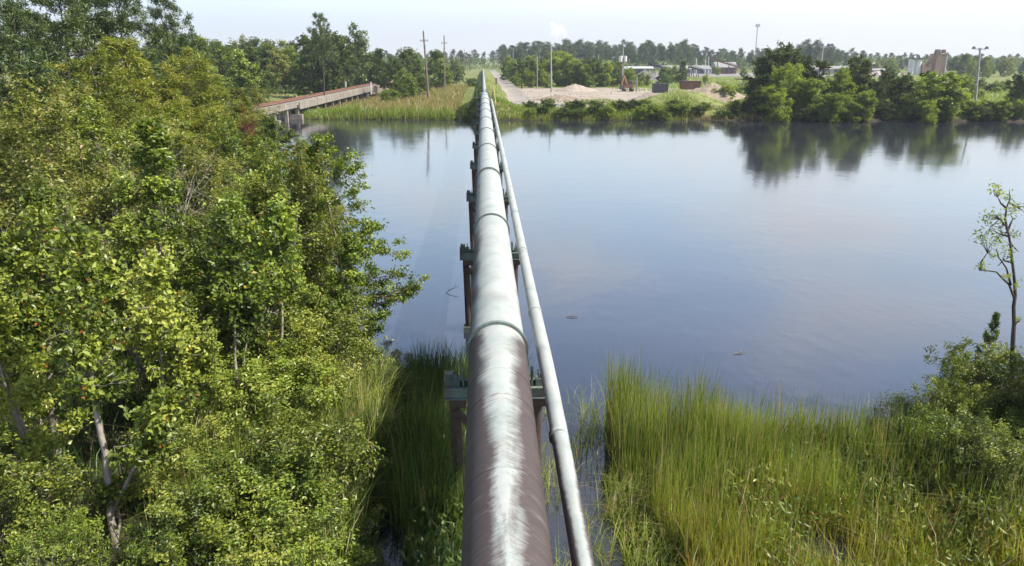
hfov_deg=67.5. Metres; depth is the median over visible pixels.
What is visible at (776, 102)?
willow tree
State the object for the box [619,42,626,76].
transformer pole
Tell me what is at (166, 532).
bush
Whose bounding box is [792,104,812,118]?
shrub
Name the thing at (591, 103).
shrub
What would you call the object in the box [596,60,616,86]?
forest tree
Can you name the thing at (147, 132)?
young tree
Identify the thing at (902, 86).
bank tree
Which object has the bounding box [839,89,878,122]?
willow tree
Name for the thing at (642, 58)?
pine tree
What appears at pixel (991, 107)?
shrub
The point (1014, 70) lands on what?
forest tree
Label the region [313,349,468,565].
ditch grass
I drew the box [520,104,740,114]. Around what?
yard edge grass
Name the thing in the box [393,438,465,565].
ditch broadleaf
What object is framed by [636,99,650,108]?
shrub
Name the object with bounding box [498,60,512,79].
forest tree
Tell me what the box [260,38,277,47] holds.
forest tree
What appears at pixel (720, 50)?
pine tree
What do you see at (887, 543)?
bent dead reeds
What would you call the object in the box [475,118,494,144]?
pipe support
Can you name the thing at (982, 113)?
shrub
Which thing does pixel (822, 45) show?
floodlight mast
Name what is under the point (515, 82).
forest tree
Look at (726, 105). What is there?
shrub
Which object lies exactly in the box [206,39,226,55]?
forest tree
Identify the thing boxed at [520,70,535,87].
forest tree
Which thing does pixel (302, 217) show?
young tree
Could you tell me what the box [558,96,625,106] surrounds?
spoil grass
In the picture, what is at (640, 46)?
pine tree
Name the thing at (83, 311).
maple tree
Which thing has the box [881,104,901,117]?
shrub
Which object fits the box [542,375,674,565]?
marsh grass
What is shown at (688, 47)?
pine tree
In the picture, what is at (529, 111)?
shrub
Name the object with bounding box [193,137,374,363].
olive tree
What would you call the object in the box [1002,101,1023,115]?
shrub
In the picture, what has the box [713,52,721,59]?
pine tree
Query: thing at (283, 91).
wood undergrowth
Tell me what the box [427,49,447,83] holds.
forest tree
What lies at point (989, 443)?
bush
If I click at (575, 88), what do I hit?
sand pile
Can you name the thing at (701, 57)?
pine tree
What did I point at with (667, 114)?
shrub
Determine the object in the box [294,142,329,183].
young tree
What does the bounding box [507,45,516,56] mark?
pine tree
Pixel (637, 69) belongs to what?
shed
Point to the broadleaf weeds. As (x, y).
(840, 514)
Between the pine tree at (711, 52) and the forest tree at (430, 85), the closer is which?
the forest tree at (430, 85)
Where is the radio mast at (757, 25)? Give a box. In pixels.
[755,24,759,66]
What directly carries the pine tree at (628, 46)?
on the ground at (474, 73)
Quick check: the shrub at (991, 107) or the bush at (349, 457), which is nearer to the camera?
the bush at (349, 457)
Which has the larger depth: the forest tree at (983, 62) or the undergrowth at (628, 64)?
the undergrowth at (628, 64)
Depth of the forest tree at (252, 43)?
227.58 m
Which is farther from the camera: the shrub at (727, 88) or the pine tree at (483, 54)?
the pine tree at (483, 54)
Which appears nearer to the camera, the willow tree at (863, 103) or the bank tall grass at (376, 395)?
the bank tall grass at (376, 395)
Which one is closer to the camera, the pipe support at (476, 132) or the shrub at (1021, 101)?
the pipe support at (476, 132)
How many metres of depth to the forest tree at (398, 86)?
158.09 m
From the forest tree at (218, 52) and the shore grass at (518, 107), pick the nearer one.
the shore grass at (518, 107)
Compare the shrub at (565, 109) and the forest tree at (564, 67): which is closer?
the shrub at (565, 109)
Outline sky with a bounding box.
[0,0,1023,58]
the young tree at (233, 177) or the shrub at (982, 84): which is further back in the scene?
the shrub at (982, 84)
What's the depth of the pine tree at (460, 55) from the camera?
549.04 m
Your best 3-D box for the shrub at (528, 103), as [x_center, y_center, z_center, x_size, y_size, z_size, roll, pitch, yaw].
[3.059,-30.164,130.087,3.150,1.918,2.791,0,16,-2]
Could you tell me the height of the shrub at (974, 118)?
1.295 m
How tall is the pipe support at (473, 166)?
4.445 m
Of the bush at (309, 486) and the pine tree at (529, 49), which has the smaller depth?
the bush at (309, 486)
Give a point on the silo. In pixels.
(914, 66)
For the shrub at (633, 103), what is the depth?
127.63 m
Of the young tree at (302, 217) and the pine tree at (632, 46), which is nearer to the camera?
the young tree at (302, 217)
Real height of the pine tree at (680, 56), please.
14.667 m
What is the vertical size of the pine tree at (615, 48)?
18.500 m
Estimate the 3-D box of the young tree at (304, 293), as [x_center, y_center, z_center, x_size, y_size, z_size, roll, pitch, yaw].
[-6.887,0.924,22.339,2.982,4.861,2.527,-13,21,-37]
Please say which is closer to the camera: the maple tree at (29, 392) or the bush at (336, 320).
the maple tree at (29, 392)
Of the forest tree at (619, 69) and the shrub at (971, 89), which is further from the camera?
the forest tree at (619, 69)
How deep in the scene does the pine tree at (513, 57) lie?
488.73 m
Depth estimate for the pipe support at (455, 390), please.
16.50 m
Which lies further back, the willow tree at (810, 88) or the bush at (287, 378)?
the willow tree at (810, 88)
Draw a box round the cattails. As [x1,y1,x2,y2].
[406,333,536,405]
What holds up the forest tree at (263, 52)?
on the ground at (474, 73)
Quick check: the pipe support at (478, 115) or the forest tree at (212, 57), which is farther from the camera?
the forest tree at (212, 57)
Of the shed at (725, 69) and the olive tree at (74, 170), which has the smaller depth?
the olive tree at (74, 170)
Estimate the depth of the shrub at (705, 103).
128.55 m
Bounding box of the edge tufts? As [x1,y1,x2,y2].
[579,444,735,565]
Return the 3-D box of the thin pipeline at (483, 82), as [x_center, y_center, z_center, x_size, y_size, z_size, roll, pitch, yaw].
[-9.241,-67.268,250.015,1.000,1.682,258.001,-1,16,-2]
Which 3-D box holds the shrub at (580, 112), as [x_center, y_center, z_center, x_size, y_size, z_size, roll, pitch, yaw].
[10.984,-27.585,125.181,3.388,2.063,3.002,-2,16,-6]
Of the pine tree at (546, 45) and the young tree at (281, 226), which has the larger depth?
the pine tree at (546, 45)
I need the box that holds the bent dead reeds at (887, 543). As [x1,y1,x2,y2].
[542,379,1023,565]
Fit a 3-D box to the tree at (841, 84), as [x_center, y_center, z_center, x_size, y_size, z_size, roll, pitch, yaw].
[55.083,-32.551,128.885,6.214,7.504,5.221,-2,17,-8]
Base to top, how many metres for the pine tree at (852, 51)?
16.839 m
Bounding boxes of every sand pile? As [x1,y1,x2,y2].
[554,84,596,91]
[628,92,655,101]
[691,83,744,101]
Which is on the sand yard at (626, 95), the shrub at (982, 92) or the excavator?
the excavator
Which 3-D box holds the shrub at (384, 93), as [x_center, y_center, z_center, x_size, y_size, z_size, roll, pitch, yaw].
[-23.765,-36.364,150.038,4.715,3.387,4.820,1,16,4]
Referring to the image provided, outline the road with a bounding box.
[489,70,536,103]
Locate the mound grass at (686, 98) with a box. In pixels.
[648,89,725,105]
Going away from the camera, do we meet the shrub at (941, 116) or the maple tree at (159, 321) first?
the maple tree at (159, 321)
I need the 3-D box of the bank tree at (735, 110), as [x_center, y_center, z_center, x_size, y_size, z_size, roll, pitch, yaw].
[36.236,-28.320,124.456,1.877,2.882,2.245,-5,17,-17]
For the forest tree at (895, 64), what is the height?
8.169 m
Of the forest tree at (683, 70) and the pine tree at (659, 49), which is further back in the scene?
the pine tree at (659, 49)
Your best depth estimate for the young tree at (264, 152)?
37.93 m
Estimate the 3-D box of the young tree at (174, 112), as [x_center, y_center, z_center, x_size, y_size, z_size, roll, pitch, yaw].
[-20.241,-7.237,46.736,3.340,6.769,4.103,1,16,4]
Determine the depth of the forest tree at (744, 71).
320.28 m
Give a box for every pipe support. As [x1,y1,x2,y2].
[444,366,545,507]
[460,242,519,332]
[466,189,508,249]
[470,159,502,208]
[472,141,499,173]
[474,128,496,163]
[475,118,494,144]
[476,111,493,126]
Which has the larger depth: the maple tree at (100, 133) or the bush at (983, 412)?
the maple tree at (100, 133)
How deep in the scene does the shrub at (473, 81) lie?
234.76 m
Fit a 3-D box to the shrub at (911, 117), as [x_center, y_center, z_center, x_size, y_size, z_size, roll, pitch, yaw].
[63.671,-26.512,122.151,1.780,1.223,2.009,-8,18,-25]
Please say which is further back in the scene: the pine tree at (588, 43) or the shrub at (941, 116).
the pine tree at (588, 43)
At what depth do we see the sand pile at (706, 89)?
155.53 m
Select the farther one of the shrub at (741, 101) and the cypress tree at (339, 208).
the shrub at (741, 101)
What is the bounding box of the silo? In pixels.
[907,54,924,74]
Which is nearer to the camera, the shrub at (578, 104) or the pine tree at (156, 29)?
the pine tree at (156, 29)
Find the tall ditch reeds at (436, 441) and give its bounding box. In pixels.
[347,372,466,536]
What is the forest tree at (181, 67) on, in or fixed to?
on the ground at (474, 73)
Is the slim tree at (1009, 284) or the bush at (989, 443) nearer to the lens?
the bush at (989, 443)
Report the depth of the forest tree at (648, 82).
240.11 m
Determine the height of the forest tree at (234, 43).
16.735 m
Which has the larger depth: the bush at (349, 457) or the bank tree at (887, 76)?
the bank tree at (887, 76)
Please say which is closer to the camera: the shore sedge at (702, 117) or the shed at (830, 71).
the shore sedge at (702, 117)
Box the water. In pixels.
[242,116,1023,565]
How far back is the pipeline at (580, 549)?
13.48 m
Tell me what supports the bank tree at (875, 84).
on the ground at (474, 73)
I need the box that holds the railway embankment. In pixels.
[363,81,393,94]
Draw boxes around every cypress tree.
[0,52,86,172]
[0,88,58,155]
[33,46,172,192]
[94,34,222,184]
[126,46,239,181]
[144,132,233,282]
[189,73,270,175]
[227,86,283,153]
[287,163,361,275]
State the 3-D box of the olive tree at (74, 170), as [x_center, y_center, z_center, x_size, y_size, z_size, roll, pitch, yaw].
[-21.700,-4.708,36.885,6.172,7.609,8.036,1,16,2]
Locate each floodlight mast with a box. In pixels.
[811,43,833,96]
[972,46,988,100]
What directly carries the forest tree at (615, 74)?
on the ground at (474, 73)
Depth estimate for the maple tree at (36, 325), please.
18.48 m
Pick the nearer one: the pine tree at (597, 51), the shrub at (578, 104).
the shrub at (578, 104)
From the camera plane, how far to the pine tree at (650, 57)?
514.32 m
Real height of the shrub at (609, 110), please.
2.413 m
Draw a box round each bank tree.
[292,26,355,93]
[729,100,741,116]
[742,56,780,98]
[744,87,766,115]
[762,40,806,88]
[797,54,832,97]
[833,54,877,97]
[867,78,885,101]
[876,66,896,100]
[886,72,916,104]
[887,94,903,107]
[913,70,942,98]
[1004,71,1023,99]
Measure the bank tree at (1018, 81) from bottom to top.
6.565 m
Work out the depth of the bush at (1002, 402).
18.78 m
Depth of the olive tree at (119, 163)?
35.38 m
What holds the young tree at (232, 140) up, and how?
on the ground at (474, 73)
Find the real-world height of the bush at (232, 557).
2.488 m
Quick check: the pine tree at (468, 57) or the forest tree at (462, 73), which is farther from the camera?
the pine tree at (468, 57)
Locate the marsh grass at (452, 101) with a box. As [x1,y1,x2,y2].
[292,83,467,119]
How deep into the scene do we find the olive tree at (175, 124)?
40.20 m
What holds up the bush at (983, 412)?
on the ground at (474, 73)
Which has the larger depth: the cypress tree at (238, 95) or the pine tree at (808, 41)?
the pine tree at (808, 41)
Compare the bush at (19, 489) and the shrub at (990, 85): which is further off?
the shrub at (990, 85)
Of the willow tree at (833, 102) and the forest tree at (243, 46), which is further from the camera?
the forest tree at (243, 46)
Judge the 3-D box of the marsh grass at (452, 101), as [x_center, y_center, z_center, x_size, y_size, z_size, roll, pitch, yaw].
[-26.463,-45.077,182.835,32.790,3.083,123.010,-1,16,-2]
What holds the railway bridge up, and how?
on the ground at (474, 73)
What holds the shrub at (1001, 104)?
on the ground at (474, 73)
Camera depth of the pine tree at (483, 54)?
654.25 m
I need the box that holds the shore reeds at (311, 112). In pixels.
[283,102,456,119]
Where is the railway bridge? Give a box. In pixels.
[214,83,385,129]
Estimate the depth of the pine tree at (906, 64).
508.19 m
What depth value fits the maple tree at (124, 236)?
20.45 m
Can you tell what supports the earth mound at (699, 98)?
on the sand yard at (626, 95)
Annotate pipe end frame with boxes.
[473,90,495,108]
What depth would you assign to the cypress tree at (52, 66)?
45.72 m
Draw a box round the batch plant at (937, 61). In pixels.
[920,49,947,74]
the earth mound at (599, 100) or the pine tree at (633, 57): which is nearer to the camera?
the earth mound at (599, 100)
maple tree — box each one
[0,139,43,279]
[0,173,113,467]
[0,268,93,504]
[34,210,209,550]
[61,94,159,235]
[73,205,196,403]
[117,237,212,460]
[137,249,241,417]
[187,324,254,446]
[215,162,287,349]
[243,133,277,197]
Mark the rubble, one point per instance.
(566, 95)
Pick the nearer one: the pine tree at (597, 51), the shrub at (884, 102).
the shrub at (884, 102)
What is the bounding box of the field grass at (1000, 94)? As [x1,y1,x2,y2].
[598,76,1010,103]
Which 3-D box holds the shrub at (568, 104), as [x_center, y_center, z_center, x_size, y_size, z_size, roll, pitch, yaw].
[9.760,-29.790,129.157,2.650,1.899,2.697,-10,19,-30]
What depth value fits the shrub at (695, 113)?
125.14 m
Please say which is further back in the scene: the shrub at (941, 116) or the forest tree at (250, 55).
the forest tree at (250, 55)
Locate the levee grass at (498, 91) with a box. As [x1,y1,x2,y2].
[459,79,512,118]
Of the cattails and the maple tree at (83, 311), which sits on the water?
the cattails
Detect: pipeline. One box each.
[461,92,552,565]
[482,69,486,91]
[490,99,594,565]
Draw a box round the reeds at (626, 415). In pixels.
[595,349,1023,565]
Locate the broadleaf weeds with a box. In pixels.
[700,422,1023,565]
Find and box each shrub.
[1,177,149,387]
[12,110,237,280]
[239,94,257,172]
[380,88,399,101]
[464,78,479,86]
[522,100,537,107]
[524,107,538,117]
[534,105,550,113]
[538,98,555,107]
[546,103,557,108]
[552,108,565,118]
[554,106,571,116]
[561,101,576,108]
[565,98,586,109]
[568,110,582,118]
[570,108,587,118]
[584,100,606,112]
[596,104,615,117]
[610,98,629,111]
[625,98,638,110]
[632,106,651,118]
[634,104,654,116]
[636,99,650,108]
[637,103,658,116]
[649,106,664,118]
[650,109,668,119]
[659,112,671,120]
[663,103,679,115]
[665,98,684,104]
[669,102,694,116]
[676,104,693,115]
[687,109,698,115]
[691,104,707,114]
[698,102,713,110]
[712,85,737,98]
[713,109,727,117]
[723,111,732,117]
[724,100,741,111]
[733,85,745,93]
[735,80,750,93]
[735,98,746,110]
[743,100,765,113]
[748,100,768,114]
[786,111,800,120]
[787,104,811,118]
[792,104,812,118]
[803,104,825,120]
[873,105,885,115]
[877,99,896,108]
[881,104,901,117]
[893,97,912,110]
[905,114,917,119]
[933,107,954,120]
[959,104,974,113]
[962,100,992,117]
[965,87,984,96]
[967,76,987,89]
[967,90,987,97]
[969,114,982,121]
[974,110,991,120]
[981,100,1001,114]
[981,110,1000,121]
[983,82,1003,90]
[990,86,1002,92]
[993,100,1015,116]
[993,102,1017,116]
[995,80,1010,90]
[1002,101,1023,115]
[1008,99,1023,106]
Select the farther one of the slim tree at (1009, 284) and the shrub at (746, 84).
the shrub at (746, 84)
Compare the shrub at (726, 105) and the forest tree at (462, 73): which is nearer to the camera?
the shrub at (726, 105)
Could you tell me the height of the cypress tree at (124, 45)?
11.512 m
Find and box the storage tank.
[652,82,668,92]
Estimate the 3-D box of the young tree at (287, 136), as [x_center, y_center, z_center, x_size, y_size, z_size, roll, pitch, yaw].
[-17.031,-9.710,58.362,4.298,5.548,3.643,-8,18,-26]
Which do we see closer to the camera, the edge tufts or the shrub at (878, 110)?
the edge tufts
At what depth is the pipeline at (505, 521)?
12.78 m
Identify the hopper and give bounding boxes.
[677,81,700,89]
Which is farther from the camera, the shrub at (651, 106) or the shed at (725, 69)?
the shed at (725, 69)
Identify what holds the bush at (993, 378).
on the ground at (474, 73)
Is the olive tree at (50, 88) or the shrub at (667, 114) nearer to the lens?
the olive tree at (50, 88)
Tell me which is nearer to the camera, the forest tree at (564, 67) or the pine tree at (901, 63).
the forest tree at (564, 67)
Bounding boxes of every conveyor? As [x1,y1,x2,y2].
[648,62,667,73]
[686,65,702,77]
[707,56,740,73]
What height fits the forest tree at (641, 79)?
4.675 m
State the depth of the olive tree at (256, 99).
79.33 m
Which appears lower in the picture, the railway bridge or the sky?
the railway bridge
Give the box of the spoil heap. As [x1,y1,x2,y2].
[532,95,588,100]
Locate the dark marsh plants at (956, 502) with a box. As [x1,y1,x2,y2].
[764,402,1023,565]
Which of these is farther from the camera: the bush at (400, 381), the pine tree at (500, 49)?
the pine tree at (500, 49)
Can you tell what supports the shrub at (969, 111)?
on the ground at (474, 73)
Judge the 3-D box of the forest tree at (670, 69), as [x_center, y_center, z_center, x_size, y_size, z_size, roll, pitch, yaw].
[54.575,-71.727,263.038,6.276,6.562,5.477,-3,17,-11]
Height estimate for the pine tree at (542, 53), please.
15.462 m
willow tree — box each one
[757,83,794,121]
[766,62,808,108]
[793,78,827,109]
[816,91,850,122]
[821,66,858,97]
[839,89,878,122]
[911,70,976,118]
[913,98,941,123]
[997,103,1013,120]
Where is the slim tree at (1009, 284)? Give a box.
[969,179,1023,391]
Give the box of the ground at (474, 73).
[0,59,1023,565]
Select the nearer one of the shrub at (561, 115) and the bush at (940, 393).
the bush at (940, 393)
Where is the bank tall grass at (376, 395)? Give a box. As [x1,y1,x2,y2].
[113,310,428,565]
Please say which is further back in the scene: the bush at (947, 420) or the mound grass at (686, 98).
the mound grass at (686, 98)
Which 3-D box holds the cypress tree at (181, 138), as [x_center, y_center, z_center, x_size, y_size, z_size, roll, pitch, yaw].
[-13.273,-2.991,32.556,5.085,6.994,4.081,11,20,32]
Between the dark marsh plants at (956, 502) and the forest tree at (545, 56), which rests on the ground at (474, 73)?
the forest tree at (545, 56)
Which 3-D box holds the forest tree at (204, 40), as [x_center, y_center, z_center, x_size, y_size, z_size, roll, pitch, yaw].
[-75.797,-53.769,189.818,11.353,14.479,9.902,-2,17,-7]
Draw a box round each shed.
[623,66,653,75]
[659,65,711,74]
[711,62,736,73]
[813,66,833,74]
[832,66,850,72]
[869,68,884,71]
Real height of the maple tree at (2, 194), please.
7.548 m
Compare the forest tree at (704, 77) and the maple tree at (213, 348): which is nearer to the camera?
the maple tree at (213, 348)
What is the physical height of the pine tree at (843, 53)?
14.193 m
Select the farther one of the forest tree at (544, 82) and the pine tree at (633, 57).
the pine tree at (633, 57)
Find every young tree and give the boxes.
[97,114,233,362]
[160,107,207,210]
[167,208,254,356]
[191,191,290,410]
[203,113,267,191]
[223,171,309,275]
[223,240,322,367]
[245,115,293,182]
[246,134,304,194]
[246,188,318,349]
[270,120,309,180]
[270,185,357,317]
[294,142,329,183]
[308,231,398,374]
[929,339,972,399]
[971,311,1001,374]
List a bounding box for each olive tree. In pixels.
[0,70,169,341]
[0,72,124,223]
[0,103,116,208]
[0,153,169,342]
[49,104,164,254]
[112,113,217,212]
[140,144,227,283]
[170,154,265,213]
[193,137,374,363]
[229,83,284,148]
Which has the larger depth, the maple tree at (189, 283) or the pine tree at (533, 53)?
the pine tree at (533, 53)
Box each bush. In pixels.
[0,426,115,565]
[0,535,75,565]
[3,503,112,565]
[106,494,233,565]
[113,401,240,498]
[137,448,283,565]
[139,494,334,565]
[172,421,350,561]
[191,334,345,455]
[206,493,376,565]
[229,380,398,564]
[236,326,363,430]
[254,293,394,403]
[345,540,388,565]
[347,477,405,531]
[350,403,404,457]
[363,362,433,419]
[861,383,958,446]
[896,403,1011,479]
[909,371,991,424]
[923,334,1023,415]
[924,408,1023,484]
[943,423,1023,505]
[948,381,1023,434]
[967,340,1023,406]
[970,378,1023,438]
[986,412,1023,471]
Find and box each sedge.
[492,112,803,120]
[643,453,1023,565]
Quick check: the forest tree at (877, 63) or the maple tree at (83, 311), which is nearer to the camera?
the maple tree at (83, 311)
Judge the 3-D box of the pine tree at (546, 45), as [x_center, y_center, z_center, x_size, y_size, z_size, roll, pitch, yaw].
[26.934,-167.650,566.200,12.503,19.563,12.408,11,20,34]
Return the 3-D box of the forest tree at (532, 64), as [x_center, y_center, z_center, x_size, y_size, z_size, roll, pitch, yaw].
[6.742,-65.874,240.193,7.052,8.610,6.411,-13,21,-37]
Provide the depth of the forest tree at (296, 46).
239.25 m
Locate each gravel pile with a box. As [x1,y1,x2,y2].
[635,70,655,80]
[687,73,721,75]
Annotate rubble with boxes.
[510,89,648,104]
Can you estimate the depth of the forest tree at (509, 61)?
284.34 m
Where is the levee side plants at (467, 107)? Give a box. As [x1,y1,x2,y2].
[453,86,481,119]
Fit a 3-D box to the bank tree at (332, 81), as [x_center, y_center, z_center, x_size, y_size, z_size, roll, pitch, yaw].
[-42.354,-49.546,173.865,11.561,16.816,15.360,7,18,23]
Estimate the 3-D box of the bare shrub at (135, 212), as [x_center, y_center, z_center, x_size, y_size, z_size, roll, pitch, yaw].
[-12.665,-1.347,27.517,6.768,9.469,7.303,-5,17,-16]
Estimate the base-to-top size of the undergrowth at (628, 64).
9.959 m
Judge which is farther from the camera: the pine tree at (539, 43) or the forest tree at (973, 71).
the pine tree at (539, 43)
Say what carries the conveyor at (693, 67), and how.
on the ground at (474, 73)
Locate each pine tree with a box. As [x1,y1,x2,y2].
[0,0,42,98]
[0,0,100,130]
[0,0,117,95]
[42,0,143,97]
[59,0,175,97]
[136,0,205,88]
[304,12,340,107]
[457,51,468,64]
[465,54,473,69]
[468,49,479,67]
[479,52,485,66]
[488,51,495,66]
[494,46,503,66]
[497,47,508,65]
[502,50,507,62]
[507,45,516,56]
[511,48,517,62]
[514,45,528,61]
[520,42,531,57]
[530,41,543,54]
[531,45,539,57]
[531,48,536,70]
[538,47,549,60]
[541,42,556,52]
[564,45,577,58]
[568,38,585,58]
[578,44,595,63]
[578,45,593,63]
[584,40,597,56]
[593,45,603,58]
[593,47,603,64]
[594,39,606,54]
[600,45,612,60]
[603,48,612,60]
[611,45,621,57]
[611,49,618,65]
[619,39,628,63]
[621,43,632,62]
[623,48,630,65]
[625,41,637,54]
[630,48,639,65]
[636,43,645,65]
[639,43,657,61]
[639,47,649,65]
[646,46,659,64]
[655,45,664,69]
[659,45,668,64]
[668,46,677,64]
[673,48,685,64]
[674,38,693,62]
[685,52,695,64]
[697,54,706,64]
[700,47,708,57]
[705,49,714,58]
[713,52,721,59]
[716,49,724,57]
[730,51,737,60]
[731,56,740,70]
[737,47,745,59]
[738,52,746,66]
[744,53,754,70]
[792,38,817,60]
[804,38,826,63]
[824,44,842,65]
[837,49,844,64]
[842,52,851,61]
[844,47,856,59]
[898,59,903,68]
[904,58,908,67]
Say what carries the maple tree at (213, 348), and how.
on the ground at (474, 73)
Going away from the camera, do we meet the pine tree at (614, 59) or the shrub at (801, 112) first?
the shrub at (801, 112)
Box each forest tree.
[138,33,173,79]
[157,45,206,110]
[188,52,226,99]
[190,47,232,102]
[195,35,215,52]
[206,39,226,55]
[206,40,235,84]
[208,45,236,93]
[219,44,244,87]
[220,33,247,49]
[221,48,268,103]
[232,45,281,103]
[236,42,253,58]
[240,36,266,57]
[256,44,287,92]
[259,41,294,92]
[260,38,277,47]
[272,38,287,51]
[278,45,306,86]
[279,48,307,91]
[284,40,307,73]
[288,45,325,94]
[324,38,359,87]
[338,21,377,85]
[357,52,376,83]
[362,48,384,84]
[377,54,408,94]
[389,75,409,98]
[390,46,423,87]
[397,68,419,97]
[405,63,432,95]
[407,54,433,88]
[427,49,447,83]
[428,58,453,88]
[448,59,462,83]
[458,66,465,80]
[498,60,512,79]
[504,55,520,80]
[508,58,527,81]
[510,72,520,86]
[520,54,538,76]
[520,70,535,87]
[525,58,540,85]
[536,54,549,81]
[536,56,562,85]
[538,69,554,87]
[540,50,564,85]
[553,49,582,85]
[561,55,584,85]
[573,59,588,86]
[577,60,603,86]
[585,57,607,86]
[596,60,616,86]
[607,63,620,86]
[616,61,630,83]
[621,67,636,84]
[635,72,645,86]
[643,74,652,85]
[655,68,667,82]
[660,73,669,82]
[664,64,681,82]
[671,61,689,82]
[702,75,709,82]
[714,66,720,74]
[739,67,749,77]
[874,59,880,67]
[879,56,896,67]
[888,59,900,74]
[946,56,960,70]
[951,53,973,75]
[965,58,981,77]
[976,56,994,76]
[981,60,992,77]
[987,56,995,73]
[994,55,1016,76]
[995,56,1006,71]
[1008,62,1016,73]
[1017,59,1023,72]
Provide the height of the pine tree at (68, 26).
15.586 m
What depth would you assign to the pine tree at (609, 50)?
564.98 m
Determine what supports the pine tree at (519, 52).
on the ground at (474, 73)
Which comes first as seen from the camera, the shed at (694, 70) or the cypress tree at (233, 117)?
the cypress tree at (233, 117)
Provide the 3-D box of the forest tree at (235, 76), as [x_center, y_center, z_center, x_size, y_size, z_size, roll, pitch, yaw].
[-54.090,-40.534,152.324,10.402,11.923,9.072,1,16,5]
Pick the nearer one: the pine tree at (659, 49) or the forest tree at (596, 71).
the forest tree at (596, 71)
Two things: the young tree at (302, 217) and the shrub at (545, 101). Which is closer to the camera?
the young tree at (302, 217)
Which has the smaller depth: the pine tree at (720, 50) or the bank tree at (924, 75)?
the bank tree at (924, 75)
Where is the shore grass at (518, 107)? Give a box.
[493,95,691,119]
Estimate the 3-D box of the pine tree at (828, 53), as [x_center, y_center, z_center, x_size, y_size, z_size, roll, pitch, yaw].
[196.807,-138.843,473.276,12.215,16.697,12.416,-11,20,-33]
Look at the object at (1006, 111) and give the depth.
121.07 m
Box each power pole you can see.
[420,31,429,97]
[441,35,445,87]
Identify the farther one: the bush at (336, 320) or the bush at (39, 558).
the bush at (336, 320)
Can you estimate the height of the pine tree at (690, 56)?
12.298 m
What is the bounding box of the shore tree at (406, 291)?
[286,130,432,325]
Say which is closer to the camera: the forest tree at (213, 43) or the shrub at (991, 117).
the shrub at (991, 117)
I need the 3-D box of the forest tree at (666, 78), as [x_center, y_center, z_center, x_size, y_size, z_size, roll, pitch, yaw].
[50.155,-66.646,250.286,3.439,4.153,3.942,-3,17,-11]
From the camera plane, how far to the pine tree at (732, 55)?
540.06 m
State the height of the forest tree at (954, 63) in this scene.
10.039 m
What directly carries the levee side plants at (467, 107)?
on the ground at (474, 73)
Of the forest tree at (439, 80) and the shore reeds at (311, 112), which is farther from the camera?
the forest tree at (439, 80)
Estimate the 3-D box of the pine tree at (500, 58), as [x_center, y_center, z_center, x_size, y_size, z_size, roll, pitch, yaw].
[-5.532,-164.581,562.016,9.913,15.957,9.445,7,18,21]
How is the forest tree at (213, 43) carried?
on the ground at (474, 73)
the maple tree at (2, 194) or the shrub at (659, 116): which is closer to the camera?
the maple tree at (2, 194)
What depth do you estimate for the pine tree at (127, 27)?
58.37 m
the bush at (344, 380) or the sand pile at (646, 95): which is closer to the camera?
the bush at (344, 380)
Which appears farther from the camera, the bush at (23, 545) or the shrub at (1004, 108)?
the shrub at (1004, 108)
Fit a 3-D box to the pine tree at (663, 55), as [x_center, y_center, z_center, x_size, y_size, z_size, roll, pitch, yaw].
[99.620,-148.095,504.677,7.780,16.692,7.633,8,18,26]
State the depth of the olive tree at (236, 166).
35.26 m
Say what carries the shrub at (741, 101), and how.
on the ground at (474, 73)
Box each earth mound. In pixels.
[583,99,623,107]
[649,89,724,105]
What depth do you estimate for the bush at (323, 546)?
13.39 m
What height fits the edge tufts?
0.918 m
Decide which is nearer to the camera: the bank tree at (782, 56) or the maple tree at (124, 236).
the maple tree at (124, 236)
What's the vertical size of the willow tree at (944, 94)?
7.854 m
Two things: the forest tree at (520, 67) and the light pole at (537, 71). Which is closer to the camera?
the light pole at (537, 71)
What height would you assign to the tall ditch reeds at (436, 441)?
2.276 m
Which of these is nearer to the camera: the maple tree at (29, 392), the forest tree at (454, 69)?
the maple tree at (29, 392)
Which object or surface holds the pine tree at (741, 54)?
on the ground at (474, 73)
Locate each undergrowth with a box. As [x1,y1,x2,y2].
[0,234,398,565]
[2,84,331,114]
[356,57,1023,70]
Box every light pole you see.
[537,56,537,86]
[545,43,551,91]
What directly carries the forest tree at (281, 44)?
on the ground at (474, 73)
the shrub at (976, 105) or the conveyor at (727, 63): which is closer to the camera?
the shrub at (976, 105)
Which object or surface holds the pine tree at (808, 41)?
on the ground at (474, 73)
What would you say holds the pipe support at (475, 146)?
in the water
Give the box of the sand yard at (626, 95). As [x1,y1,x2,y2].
[500,88,690,103]
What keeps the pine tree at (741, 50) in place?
on the ground at (474, 73)
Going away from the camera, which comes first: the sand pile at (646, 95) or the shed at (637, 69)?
the sand pile at (646, 95)
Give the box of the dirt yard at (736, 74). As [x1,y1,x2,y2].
[653,73,880,75]
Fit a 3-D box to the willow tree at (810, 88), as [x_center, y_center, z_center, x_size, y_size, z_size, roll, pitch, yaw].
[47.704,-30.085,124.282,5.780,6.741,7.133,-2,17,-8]
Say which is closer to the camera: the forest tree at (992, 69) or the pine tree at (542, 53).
the forest tree at (992, 69)
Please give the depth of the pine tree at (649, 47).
547.89 m
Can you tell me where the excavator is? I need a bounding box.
[619,75,633,90]
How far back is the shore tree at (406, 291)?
26.55 m

